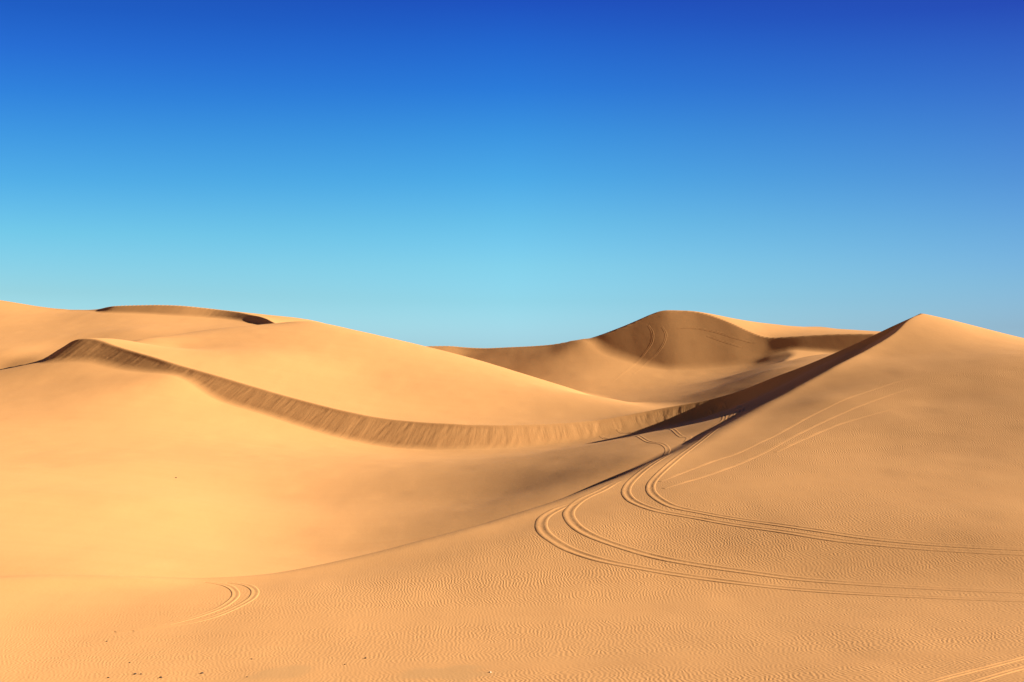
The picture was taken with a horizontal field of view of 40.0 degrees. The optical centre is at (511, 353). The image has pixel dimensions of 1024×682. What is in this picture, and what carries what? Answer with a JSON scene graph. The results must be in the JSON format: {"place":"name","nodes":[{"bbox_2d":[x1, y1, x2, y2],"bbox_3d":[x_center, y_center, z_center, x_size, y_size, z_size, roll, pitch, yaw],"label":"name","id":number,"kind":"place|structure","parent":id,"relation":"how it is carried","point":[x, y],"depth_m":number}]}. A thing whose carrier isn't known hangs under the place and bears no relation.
{"place":"outdoors","nodes":[
{"label":"outdoors","id":0,"kind":"place"},
{"bbox_2d":[0,300,321,368],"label":"sand dune","id":1,"kind":"structure","parent":0,"point":[30,333],"depth_m":178.40},
{"bbox_2d":[116,581,258,631],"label":"tyre track","id":2,"kind":"structure","parent":0,"point":[235,593],"depth_m":38.87},
{"bbox_2d":[0,345,866,577],"bbox_3d":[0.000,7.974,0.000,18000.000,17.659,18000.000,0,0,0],"label":"sand dune","id":3,"kind":"structure","parent":0,"point":[97,458],"depth_m":75.86},
{"bbox_2d":[599,428,691,455],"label":"tyre track","id":4,"kind":"structure","parent":3,"relation":"on","point":[666,447],"depth_m":79.96},
{"bbox_2d":[696,400,743,432],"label":"tyre track","id":5,"kind":"structure","parent":3,"relation":"on","point":[724,407],"depth_m":101.65},
{"bbox_2d":[39,314,918,447],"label":"sand dune","id":6,"kind":"structure","parent":0,"point":[353,384],"depth_m":125.50},
{"bbox_2d":[0,314,1023,681],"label":"sand dune","id":7,"kind":"structure","parent":0,"point":[938,456],"depth_m":40.34},
{"bbox_2d":[660,376,925,488],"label":"tyre track","id":8,"kind":"structure","parent":7,"relation":"on","point":[778,444],"depth_m":69.30},
{"bbox_2d":[621,428,1023,555],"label":"tyre track","id":9,"kind":"structure","parent":7,"relation":"on","point":[650,490],"depth_m":46.23},
{"bbox_2d":[923,656,1023,681],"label":"tyre track","id":10,"kind":"structure","parent":7,"relation":"on","point":[987,677],"depth_m":26.09},
{"bbox_2d":[0,0,1023,347],"label":"sky","id":11,"kind":"structure","parent":0,"point":[457,173]},
{"bbox_2d":[426,310,880,405],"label":"sand dune","id":12,"kind":"structure","parent":0,"point":[684,366],"depth_m":165.34},
{"bbox_2d":[611,325,666,381],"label":"tyre track","id":13,"kind":"structure","parent":12,"relation":"on","point":[651,342],"depth_m":168.41},
{"bbox_2d":[677,327,751,347],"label":"tyre track","id":14,"kind":"structure","parent":12,"relation":"on","point":[717,333],"depth_m":168.39},
{"bbox_2d":[535,481,1023,601],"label":"tyre track","id":15,"kind":"structure","parent":0,"point":[543,531],"depth_m":41.59}
]}

